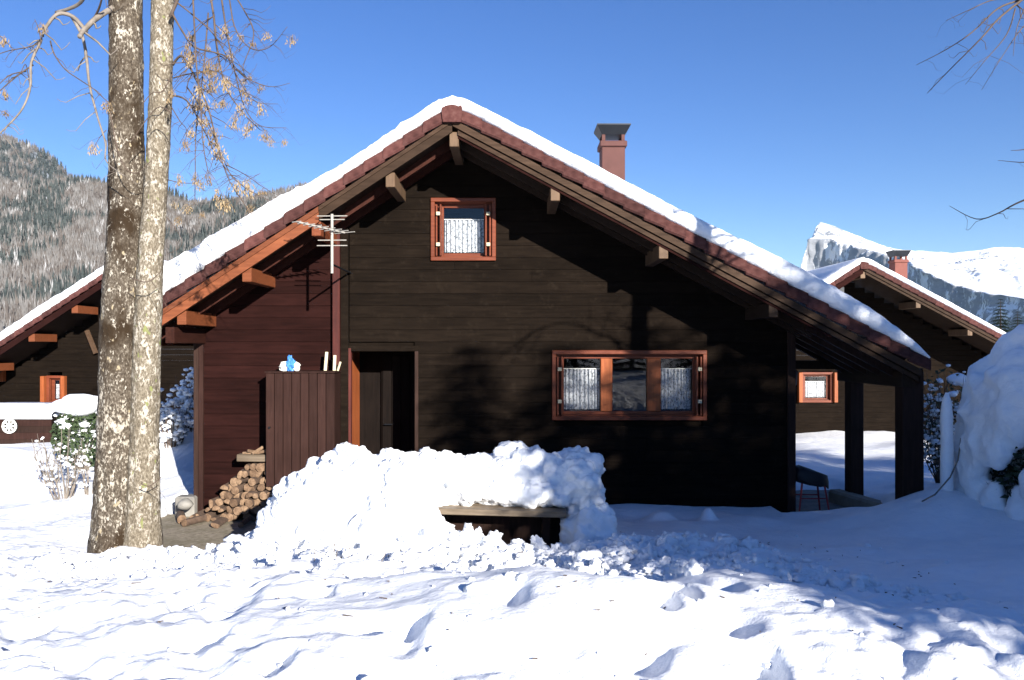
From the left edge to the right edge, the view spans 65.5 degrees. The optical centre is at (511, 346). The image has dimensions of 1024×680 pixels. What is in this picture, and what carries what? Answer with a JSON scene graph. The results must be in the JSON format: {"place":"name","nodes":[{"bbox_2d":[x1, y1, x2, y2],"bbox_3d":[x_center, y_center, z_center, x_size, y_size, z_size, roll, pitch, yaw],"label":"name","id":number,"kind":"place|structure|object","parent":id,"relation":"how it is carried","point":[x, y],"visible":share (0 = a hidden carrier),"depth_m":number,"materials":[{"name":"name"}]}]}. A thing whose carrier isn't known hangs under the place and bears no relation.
{"place":"outdoors","nodes":[
{"label":"outdoors","id":0,"kind":"place"},
{"bbox_2d":[0,140,67,183],"bbox_3d":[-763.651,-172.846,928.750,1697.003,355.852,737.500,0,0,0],"label":"hill","id":1,"kind":"structure","parent":0,"point":[34,154],"depth_m":1124.13,"materials":[{"name":"plant"}]},
{"bbox_2d":[0,133,78,183],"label":"mountain wood","id":2,"kind":"object","parent":1,"relation":"on","point":[7,155],"visible":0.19,"depth_m":1077.07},
{"bbox_2d":[0,260,166,344],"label":"roof snow","id":3,"kind":"structure","parent":0,"point":[39,310],"depth_m":17.94,"materials":[{"name":"white snow"}]},
{"bbox_2d":[21,195,240,282],"bbox_3d":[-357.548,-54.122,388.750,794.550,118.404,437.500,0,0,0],"label":"hill","id":4,"kind":"structure","parent":0,"point":[100,213],"depth_m":422.87,"materials":[{"name":"white snow"}]},
{"bbox_2d":[0,173,306,331],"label":"hillside wood","id":5,"kind":"object","parent":4,"relation":"on","point":[48,250],"visible":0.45,"depth_m":357.76,"materials":[{"name":"plant"}]},
{"bbox_2d":[177,498,193,509],"bbox_3d":[-3.915,1.886,9.555,0.184,0.146,0.155,0,0,0],"label":"stone","id":6,"kind":"object","parent":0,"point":[185,504],"visible":1,"depth_m":9.50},
{"bbox_2d":[175,494,196,516],"bbox_3d":[-4.020,1.970,9.860,0.240,0.260,0.200,0,0,0],"label":"footing stone","id":7,"kind":"object","parent":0,"point":[192,510],"visible":0.57,"depth_m":9.77,"materials":[{"name":"grey stone"}]},
{"bbox_2d":[161,514,255,549],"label":"patio","id":8,"kind":"structure","parent":0,"point":[200,535],"depth_m":8.97,"materials":[{"name":"grey concrete"}]},
{"bbox_2d":[176,510,185,523],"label":"log","id":9,"kind":"object","parent":8,"relation":"on","point":[180,515],"visible":0.82,"depth_m":9.36,"materials":[{"name":"beige wood"}]},
{"bbox_2d":[181,514,206,526],"bbox_3d":[-3.719,2.032,9.336,0.087,0.085,0.336,-2,-1,23],"label":"log","id":10,"kind":"object","parent":8,"relation":"on","point":[193,520],"visible":1,"depth_m":9.28,"materials":[{"name":"brown wood"}]},
{"bbox_2d":[189,509,204,517],"bbox_3d":[-3.786,2.031,9.561,0.054,0.107,0.336,39,3,2],"label":"log","id":11,"kind":"object","parent":8,"relation":"on","point":[194,515],"visible":0.37,"depth_m":9.50,"materials":[{"name":"brown wood"}]},
{"bbox_2d":[196,510,212,515],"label":"log","id":12,"kind":"object","parent":8,"relation":"on","point":[201,513],"visible":0.32,"depth_m":9.56,"materials":[{"name":"brown wood"}]},
{"bbox_2d":[205,510,221,521],"bbox_3d":[-3.620,2.029,9.626,0.096,0.094,0.336,30,1,1],"label":"log","id":13,"kind":"object","parent":8,"relation":"on","point":[213,513],"visible":0.71,"depth_m":9.52,"materials":[{"name":"beige wood"}]},
{"bbox_2d":[210,512,223,520],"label":"log","id":14,"kind":"object","parent":8,"relation":"on","point":[215,517],"visible":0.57,"depth_m":9.47,"materials":[{"name":"brown wood"}]},
{"bbox_2d":[211,517,227,528],"bbox_3d":[-3.408,2.046,9.277,0.108,0.054,0.336,18,-1,-2],"label":"log","id":15,"kind":"object","parent":8,"relation":"on","point":[218,522],"visible":1,"depth_m":9.21,"materials":[{"name":"brown wood"}]},
{"bbox_2d":[225,513,233,521],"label":"log","id":16,"kind":"object","parent":8,"relation":"on","point":[230,516],"visible":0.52,"depth_m":9.46,"materials":[{"name":"beige wood"}]},
{"bbox_2d":[226,504,239,512],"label":"log","id":17,"kind":"object","parent":16,"relation":"on","point":[230,509],"visible":0.53,"depth_m":9.49,"materials":[{"name":"beige wood"}]},
{"bbox_2d":[223,498,232,504],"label":"log","id":18,"kind":"object","parent":17,"relation":"on","point":[226,501],"visible":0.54,"depth_m":9.48,"materials":[{"name":"brown wood"}]},
{"bbox_2d":[224,491,233,498],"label":"log","id":19,"kind":"object","parent":18,"relation":"on","point":[228,495],"visible":0.54,"depth_m":9.50,"materials":[{"name":"brown wood"}]},
{"bbox_2d":[220,482,229,489],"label":"log","id":20,"kind":"object","parent":19,"relation":"on","point":[225,487],"visible":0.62,"depth_m":9.51,"materials":[{"name":"brown wood"}]},
{"bbox_2d":[233,513,242,520],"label":"log","id":21,"kind":"object","parent":8,"relation":"on","point":[236,517],"visible":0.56,"depth_m":9.51,"materials":[{"name":"brown wood"}]},
{"bbox_2d":[233,505,242,514],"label":"log","id":22,"kind":"object","parent":21,"relation":"on","point":[237,510],"visible":0.57,"depth_m":9.44,"materials":[{"name":"brown wood"}]},
{"bbox_2d":[230,497,241,506],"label":"log","id":23,"kind":"object","parent":22,"relation":"on","point":[234,502],"visible":0.73,"depth_m":9.44,"materials":[{"name":"brown wood"}]},
{"bbox_2d":[233,490,244,497],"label":"log","id":24,"kind":"object","parent":23,"relation":"on","point":[238,495],"visible":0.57,"depth_m":9.56,"materials":[{"name":"brown wood"}]},
{"bbox_2d":[231,482,246,494],"bbox_3d":[-3.279,1.706,9.638,0.099,0.097,0.336,-8,1,7],"label":"log","id":25,"kind":"object","parent":24,"relation":"on","point":[237,489],"visible":0.69,"depth_m":9.48,"materials":[{"name":"brown wood"}]},
{"bbox_2d":[236,476,251,484],"bbox_3d":[-3.247,1.614,9.671,0.061,0.066,0.336,38,3,5],"label":"log","id":26,"kind":"object","parent":25,"relation":"on","point":[242,480],"visible":0.75,"depth_m":9.57,"materials":[{"name":"brown wood"}]},
{"bbox_2d":[237,468,244,478],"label":"log","id":27,"kind":"object","parent":26,"relation":"on","point":[239,475],"visible":0.65,"depth_m":9.52,"materials":[{"name":"brown wood"}]},
{"bbox_2d":[242,469,250,477],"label":"log","id":28,"kind":"object","parent":26,"relation":"on","point":[245,473],"visible":0.65,"depth_m":9.53,"materials":[{"name":"brown wood"}]},
{"bbox_2d":[245,462,255,469],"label":"log","id":29,"kind":"object","parent":28,"relation":"on","point":[247,466],"visible":0.54,"depth_m":9.61,"materials":[{"name":"brown wood"}]},
{"bbox_2d":[240,496,252,505],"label":"log","id":30,"kind":"object","parent":22,"relation":"on","point":[242,501],"visible":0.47,"depth_m":9.54,"materials":[{"name":"brown wood"}]},
{"bbox_2d":[241,491,250,500],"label":"log","id":31,"kind":"object","parent":30,"relation":"on","point":[243,496],"visible":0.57,"depth_m":9.53,"materials":[{"name":"beige wood"}]},
{"bbox_2d":[244,483,251,491],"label":"log","id":32,"kind":"object","parent":31,"relation":"on","point":[247,487],"visible":0.62,"depth_m":9.55,"materials":[{"name":"beige wood"}]},
{"bbox_2d":[238,516,252,527],"bbox_3d":[-3.102,2.029,9.247,0.066,0.061,0.336,-23,0,-1],"label":"log","id":33,"kind":"object","parent":8,"relation":"on","point":[245,521],"visible":1,"depth_m":9.17,"materials":[{"name":"brown wood"}]},
{"bbox_2d":[243,512,251,518],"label":"log","id":34,"kind":"object","parent":8,"relation":"on","point":[246,515],"visible":0.35,"depth_m":9.47,"materials":[{"name":"brown wood"}]},
{"bbox_2d":[241,505,252,513],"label":"log","id":35,"kind":"object","parent":34,"relation":"on","point":[245,509],"visible":0.56,"depth_m":9.44,"materials":[{"name":"beige wood"}]},
{"bbox_2d":[245,497,254,507],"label":"log","id":36,"kind":"object","parent":35,"relation":"on","point":[250,502],"visible":0.62,"depth_m":9.46,"materials":[{"name":"beige wood"}]},
{"bbox_2d":[246,489,257,497],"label":"log","id":37,"kind":"object","parent":36,"relation":"on","point":[249,494],"visible":0.63,"depth_m":9.46,"materials":[{"name":"brown wood"}]},
{"bbox_2d":[251,483,259,490],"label":"log","id":38,"kind":"object","parent":37,"relation":"on","point":[254,487],"visible":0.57,"depth_m":9.60,"materials":[{"name":"brown wood"}]},
{"bbox_2d":[248,475,264,485],"bbox_3d":[-3.091,1.613,9.671,0.097,0.099,0.336,-4,0,6],"label":"log","id":39,"kind":"object","parent":38,"relation":"on","point":[252,481],"visible":0.69,"depth_m":9.51,"materials":[{"name":"beige wood"}]},
{"bbox_2d":[250,469,257,476],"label":"log","id":40,"kind":"object","parent":39,"relation":"on","point":[253,473],"visible":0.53,"depth_m":9.60,"materials":[{"name":"beige wood"}]},
{"bbox_2d":[250,462,259,469],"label":"log","id":41,"kind":"object","parent":40,"relation":"on","point":[253,466],"visible":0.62,"depth_m":9.58,"materials":[{"name":"beige wood"}]},
{"bbox_2d":[256,471,264,477],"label":"log","id":42,"kind":"object","parent":39,"relation":"on","point":[258,474],"visible":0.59,"depth_m":9.59,"materials":[{"name":"beige wood"}]},
{"bbox_2d":[256,462,264,471],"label":"log","id":43,"kind":"object","parent":42,"relation":"on","point":[260,467],"visible":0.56,"depth_m":9.58,"materials":[{"name":"beige wood"}]},
{"bbox_2d":[250,513,256,521],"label":"log","id":44,"kind":"object","parent":8,"relation":"on","point":[253,516],"visible":0.46,"depth_m":9.48,"materials":[{"name":"brown wood"}]},
{"bbox_2d":[250,505,259,513],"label":"log","id":45,"kind":"object","parent":44,"relation":"on","point":[252,509],"visible":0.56,"depth_m":9.47,"materials":[{"name":"brown wood"}]},
{"bbox_2d":[254,497,265,505],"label":"log","id":46,"kind":"object","parent":45,"relation":"on","point":[257,501],"visible":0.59,"depth_m":9.54,"materials":[{"name":"beige wood"}]},
{"bbox_2d":[253,490,264,498],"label":"log","id":47,"kind":"object","parent":46,"relation":"on","point":[256,495],"visible":0.63,"depth_m":9.46,"materials":[{"name":"beige wood"}]},
{"bbox_2d":[257,484,266,490],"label":"log","id":48,"kind":"object","parent":47,"relation":"on","point":[261,487],"visible":0.56,"depth_m":9.56,"materials":[{"name":"beige wood"}]},
{"bbox_2d":[260,476,265,484],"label":"log","id":49,"kind":"object","parent":48,"relation":"on","point":[262,480],"visible":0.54,"depth_m":9.58,"materials":[{"name":"beige wood"}]},
{"bbox_2d":[264,370,340,486],"bbox_3d":[-2.530,1.185,9.688,0.840,1.790,0.425,0,0,0],"label":"locker","id":50,"kind":"object","parent":8,"relation":"on","point":[303,416],"visible":0.65,"depth_m":9.50,"materials":[{"name":"wood"}]},
{"bbox_2d":[279,355,299,370],"bbox_3d":[-2.688,0.215,9.616,0.258,0.240,0.131,0,0,0],"label":"crumpled bag","id":51,"kind":"object","parent":50,"relation":"on","point":[290,364],"visible":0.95,"depth_m":9.59,"materials":[{"name":"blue plastic"}]},
{"bbox_2d":[324,352,327,370],"bbox_3d":[-2.271,0.175,9.722,0.036,0.230,0.024,5,-1,-11],"label":"wooden stake","id":52,"kind":"object","parent":50,"relation":"on","point":[325,361],"visible":1,"depth_m":9.71,"materials":[{"name":"white wood"}]},
{"bbox_2d":[333,355,335,370],"bbox_3d":[-2.166,0.195,9.721,0.036,0.190,0.024,2,0,-11],"label":"wooden stake","id":53,"kind":"object","parent":50,"relation":"on","point":[334,362],"visible":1,"depth_m":9.71,"materials":[{"name":"white wood"}]},
{"bbox_2d":[15,532,1007,658],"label":"twig litter","id":54,"kind":"object","parent":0,"point":[557,586],"visible":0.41,"depth_m":4.16,"materials":[{"name":"brown plant"}]},
{"bbox_2d":[0,426,1023,679],"bbox_3d":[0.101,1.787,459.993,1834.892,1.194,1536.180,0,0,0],"label":"snow ground","id":55,"kind":"structure","parent":0,"point":[248,626],"depth_m":4.06,"materials":[{"name":"white snow"}]},
{"bbox_2d":[0,417,58,443],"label":"terrace wall","id":56,"kind":"structure","parent":55,"relation":"on","point":[28,430],"depth_m":16.00,"materials":[{"name":"brown wood"}]},
{"bbox_2d":[2,419,17,433],"bbox_3d":[-10.071,1.587,15.955,0.307,0.307,0.070,0,0,0],"label":"wheel ornament","id":57,"kind":"object","parent":56,"relation":"attached to","point":[9,426],"visible":1,"depth_m":15.94,"materials":[{"name":"white paint"}]},
{"bbox_2d":[0,402,61,418],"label":"snow","id":58,"kind":"structure","parent":56,"relation":"on","point":[26,410],"depth_m":15.93,"materials":[{"name":"white snow"}]},
{"bbox_2d":[31,434,69,483],"bbox_3d":[-6.334,1.562,10.933,0.464,0.796,0.331,0,0,-34],"label":"bare shrub","id":59,"kind":"object","parent":55,"relation":"on","point":[38,473],"visible":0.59,"depth_m":10.90,"materials":[{"name":"grey plant"}]},
{"bbox_2d":[32,424,88,499],"bbox_3d":[-5.774,1.500,10.175,0.660,1.076,0.651,0,0,-22],"label":"bare shrub","id":60,"kind":"object","parent":55,"relation":"on","point":[73,482],"visible":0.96,"depth_m":10.15,"materials":[{"name":"brown plant"}]},
{"bbox_2d":[49,394,97,469],"bbox_3d":[-6.496,1.324,11.997,0.874,1.239,0.795,0,0,0],"label":"evergreen bush","id":61,"kind":"object","parent":55,"relation":"on","point":[79,411],"visible":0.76,"depth_m":11.78,"materials":[{"name":"green plant"}]},
{"bbox_2d":[76,442,95,494],"bbox_3d":[-5.520,1.599,10.416,0.365,0.851,0.342,0,0,29],"label":"bare shrub","id":62,"kind":"object","parent":55,"relation":"on","point":[86,487],"visible":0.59,"depth_m":10.38,"materials":[{"name":"grey plant"}]},
{"bbox_2d":[0,274,193,420],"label":"chalet","id":63,"kind":"object","parent":55,"relation":"on","point":[51,357],"visible":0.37,"depth_m":19.35,"materials":[{"name":"brown wood"}]},
{"bbox_2d":[0,371,5,381],"bbox_3d":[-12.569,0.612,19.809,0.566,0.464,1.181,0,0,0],"label":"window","id":64,"kind":"structure","parent":63,"relation":"in","point":[2,374],"depth_m":19.24,"materials":[{"name":"brown wood"}]},
{"bbox_2d":[40,375,66,401],"bbox_3d":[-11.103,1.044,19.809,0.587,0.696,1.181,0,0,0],"label":"window","id":65,"kind":"structure","parent":63,"relation":"in","point":[52,388],"depth_m":19.32,"materials":[{"name":"brown wood"}]},
{"bbox_2d":[0,0,297,553],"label":"ash tree","id":66,"kind":"object","parent":55,"relation":"on","point":[126,506],"visible":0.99,"depth_m":7.46,"materials":[{"name":"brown plant"}]},
{"bbox_2d":[160,385,193,447],"bbox_3d":[-5.530,1.191,12.982,0.794,1.237,0.739,0,0,0],"label":"snowy shrub","id":67,"kind":"object","parent":55,"relation":"on","point":[176,421],"visible":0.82,"depth_m":12.89,"materials":[{"name":"white snow"}]},
{"bbox_2d":[167,367,193,431],"bbox_3d":[-5.458,0.968,13.584,0.718,1.266,0.607,0,0,0],"label":"snowy shrub","id":68,"kind":"object","parent":55,"relation":"on","point":[182,397],"visible":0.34,"depth_m":13.51,"materials":[{"name":"white snow"}]},
{"bbox_2d":[333,526,334,558],"bbox_3d":[-1.253,1.401,5.608,0.009,0.305,0.026,0,0,23],"label":"dry stalk","id":69,"kind":"object","parent":55,"relation":"on","point":[334,541],"visible":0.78,"depth_m":5.61,"materials":[{"name":"grey plant"}]},
{"bbox_2d":[255,441,458,551],"bbox_3d":[-1.429,1.513,7.332,1.896,1.198,2.088,0,0,0],"label":"snow heap","id":70,"kind":"object","parent":55,"relation":"on","point":[385,496],"visible":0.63,"depth_m":6.82,"materials":[{"name":"white snow"}]},
{"bbox_2d":[438,502,566,547],"bbox_3d":[-0.309,1.884,7.607,1.600,0.785,0.615,2,0,0],"label":"wooden table","id":71,"kind":"object","parent":55,"relation":"on","point":[510,523],"visible":0.28,"depth_m":7.82,"materials":[{"name":"brown wood"}]},
{"bbox_2d":[414,441,605,514],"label":"snow","id":72,"kind":"structure","parent":71,"relation":"on","point":[517,474],"depth_m":7.48,"materials":[{"name":"white snow"}]},
{"bbox_2d":[0,521,1023,679],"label":"snow clods","id":73,"kind":"object","parent":55,"relation":"on","point":[654,560],"visible":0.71,"depth_m":6.20,"materials":[{"name":"white snow"}]},
{"bbox_2d":[161,104,930,512],"bbox_3d":[0.185,-0.629,12.863,9.030,5.618,7.975,0,0,0],"label":"chalet","id":74,"kind":"object","parent":55,"relation":"on","point":[487,294],"visible":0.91,"depth_m":9.90,"materials":[{"name":"brown wood"}]},
{"bbox_2d":[292,214,354,273],"bbox_3d":[-1.939,-1.150,9.149,0.526,0.660,1.448,0,0,14],"label":"antenna","id":75,"kind":"object","parent":74,"relation":"attached to","point":[331,229],"visible":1,"depth_m":8.86,"materials":[{"name":"metal"}]},
{"bbox_2d":[381,352,414,451],"bbox_3d":[-1.494,1.012,10.634,0.513,1.895,0.128,0,0,0],"label":"door","id":76,"kind":"structure","parent":74,"relation":"in","point":[397,368],"depth_m":10.63,"materials":[{"name":"brown wood"}]},
{"bbox_2d":[431,198,495,260],"bbox_3d":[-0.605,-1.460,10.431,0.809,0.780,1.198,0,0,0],"label":"window","id":77,"kind":"structure","parent":74,"relation":"in","point":[462,229],"depth_m":9.98,"materials":[{"name":"brown wood"}]},
{"bbox_2d":[552,350,706,419],"bbox_3d":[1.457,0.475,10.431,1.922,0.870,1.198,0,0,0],"label":"window","id":78,"kind":"structure","parent":74,"relation":"in","point":[587,384],"depth_m":9.99,"materials":[{"name":"brown wood"}]},
{"bbox_2d":[559,502,616,544],"bbox_3d":[0.764,1.801,7.736,0.644,0.667,0.902,0,0,0],"label":"snow heap","id":79,"kind":"object","parent":55,"relation":"on","point":[593,522],"visible":0.54,"depth_m":7.39,"materials":[{"name":"white snow"}]},
{"bbox_2d":[796,250,1001,433],"bbox_3d":[9.102,0.086,23.639,9.830,5.578,7.417,0,0,0],"label":"chalet","id":80,"kind":"object","parent":55,"relation":"on","point":[941,338],"visible":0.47,"depth_m":21.35,"materials":[{"name":"brown wood"}]},
{"bbox_2d":[798,372,837,402],"bbox_3d":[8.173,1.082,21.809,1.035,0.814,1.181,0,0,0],"label":"window","id":81,"kind":"structure","parent":80,"relation":"in","point":[813,387],"depth_m":21.37,"materials":[{"name":"brown wood"}]},
{"bbox_2d":[921,392,960,501],"bbox_3d":[4.694,1.360,8.674,0.221,1.700,0.698,0,0,45],"label":"snow coated post","id":82,"kind":"object","parent":55,"relation":"on","point":[947,467],"visible":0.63,"depth_m":8.85,"materials":[{"name":"white snow"}]},
{"bbox_2d":[924,364,966,482],"bbox_3d":[5.984,1.110,11.003,0.999,1.753,0.854,0,0,0],"label":"bare shrub","id":83,"kind":"object","parent":55,"relation":"on","point":[932,438],"visible":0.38,"depth_m":10.93,"materials":[{"name":"brown plant"}]},
{"bbox_2d":[917,0,1023,230],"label":"birch tree","id":84,"kind":"object","parent":55,"relation":"on","point":[1010,8],"visible":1,"depth_m":4.48,"materials":[{"name":"grey plant"}]},
{"bbox_2d":[953,324,1023,520],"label":"snowed hedge","id":85,"kind":"object","parent":55,"relation":"on","point":[989,432],"visible":0.89,"depth_m":8.42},
{"bbox_2d":[989,299,1011,331],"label":"spruce tree","id":86,"kind":"object","parent":55,"relation":"on","point":[1003,323],"visible":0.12,"depth_m":59.91,"materials":[{"name":"green plant"}]},
{"bbox_2d":[1008,312,1022,330],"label":"spruce tree","id":87,"kind":"object","parent":55,"relation":"on","point":[1017,317],"visible":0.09,"depth_m":63.98,"materials":[{"name":"green plant"}]},
{"bbox_2d":[0,0,1023,267],"label":"sky","id":88,"kind":"structure","parent":0,"point":[763,122],"materials":[{"name":"blue"}]},
{"bbox_2d":[163,95,930,357],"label":"roof snow","id":89,"kind":"structure","parent":0,"point":[179,269],"depth_m":8.88,"materials":[{"name":"white snow"}]},
{"bbox_2d":[796,490,846,511],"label":"porch floor","id":90,"kind":"structure","parent":0,"point":[809,505],"depth_m":10.67,"materials":[{"name":"grey stone"}]},
{"bbox_2d":[796,465,829,511],"bbox_3d":[3.738,1.784,10.000,0.428,0.597,0.361,0,0,0],"label":"chair","id":91,"kind":"object","parent":90,"relation":"on","point":[807,476],"visible":0.77,"depth_m":9.85,"materials":[{"name":"black"}]},
{"bbox_2d":[828,489,882,506],"bbox_3d":[4.520,2.050,10.050,0.200,0.260,1.500,0,0,-13],"label":"kerb stone","id":92,"kind":"object","parent":90,"relation":"on","point":[841,497],"visible":0.31,"depth_m":10.31,"materials":[{"name":"grey stone"}]},
{"bbox_2d":[808,257,1005,338],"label":"roof snow","id":93,"kind":"structure","parent":0,"point":[829,274],"depth_m":19.95,"materials":[{"name":"white snow"}]},
{"bbox_2d":[800,222,1023,332],"bbox_3d":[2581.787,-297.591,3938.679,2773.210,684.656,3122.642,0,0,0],"label":"snowy mountain","id":94,"kind":"structure","parent":0,"point":[979,283],"depth_m":3530.61,"materials":[{"name":"white snow"}]},
{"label":"log","id":95,"kind":"object","parent":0,"visible":0},
{"bbox_2d":[212,503,227,510],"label":"log","id":96,"kind":"object","parent":95,"relation":"on","point":[215,507],"visible":0.71,"depth_m":9.46,"materials":[{"name":"beige wood"}]},
{"bbox_2d":[209,496,219,507],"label":"log","id":97,"kind":"object","parent":96,"relation":"on","point":[212,503],"visible":0.57,"depth_m":9.45,"materials":[{"name":"beige wood"}]},
{"bbox_2d":[215,497,225,505],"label":"log","id":98,"kind":"object","parent":96,"relation":"on","point":[219,501],"visible":0.6,"depth_m":9.49,"materials":[{"name":"beige wood"}]},
{"bbox_2d":[220,490,227,498],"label":"log","id":99,"kind":"object","parent":98,"relation":"on","point":[222,494],"visible":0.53,"depth_m":9.53,"materials":[{"name":"beige wood"}]},
{"bbox_2d":[218,504,228,511],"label":"log","id":100,"kind":"object","parent":95,"relation":"on","point":[224,508],"visible":0.6,"depth_m":9.44,"materials":[{"name":"beige wood"}]},
{"label":"log","id":101,"kind":"object","parent":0,"visible":0},
{"bbox_2d":[254,505,266,513],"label":"log","id":102,"kind":"object","parent":101,"relation":"on","point":[257,508],"visible":0.38,"depth_m":9.42,"materials":[{"name":"brown wood"}]},
{"bbox_2d":[260,499,266,506],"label":"log","id":103,"kind":"object","parent":102,"relation":"on","point":[263,503],"visible":0.53,"depth_m":9.46,"materials":[{"name":"brown wood"}]},
{"bbox_2d":[259,490,271,499],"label":"log","id":104,"kind":"object","parent":103,"relation":"on","point":[263,495],"visible":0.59,"depth_m":9.47,"materials":[{"name":"beige wood"}]},
{"label":"log","id":105,"kind":"object","parent":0,"visible":0},
{"bbox_2d":[230,475,237,486],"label":"log","id":106,"kind":"object","parent":105,"relation":"on","point":[233,480],"visible":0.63,"depth_m":9.53,"materials":[{"name":"beige wood"}]},
{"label":"log","id":107,"kind":"object","parent":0,"visible":0},
{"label":"log","id":108,"kind":"object","parent":107,"relation":"on","visible":0},
{"bbox_2d":[237,453,265,461],"bbox_3d":[-3.099,1.337,9.630,0.420,0.085,0.140,1,0,-2],"label":"wooden block","id":109,"kind":"object","parent":108,"relation":"on","point":[260,457],"depth_m":9.56,"materials":[{"name":"grey wood"}]},
{"bbox_2d":[252,446,263,454],"bbox_3d":[-3.079,1.249,9.627,0.156,0.042,0.054,-27,16,-35],"label":"kindling stick","id":110,"kind":"object","parent":109,"relation":"on","point":[257,450],"visible":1,"depth_m":9.62,"materials":[{"name":"beige wood"}]}
]}

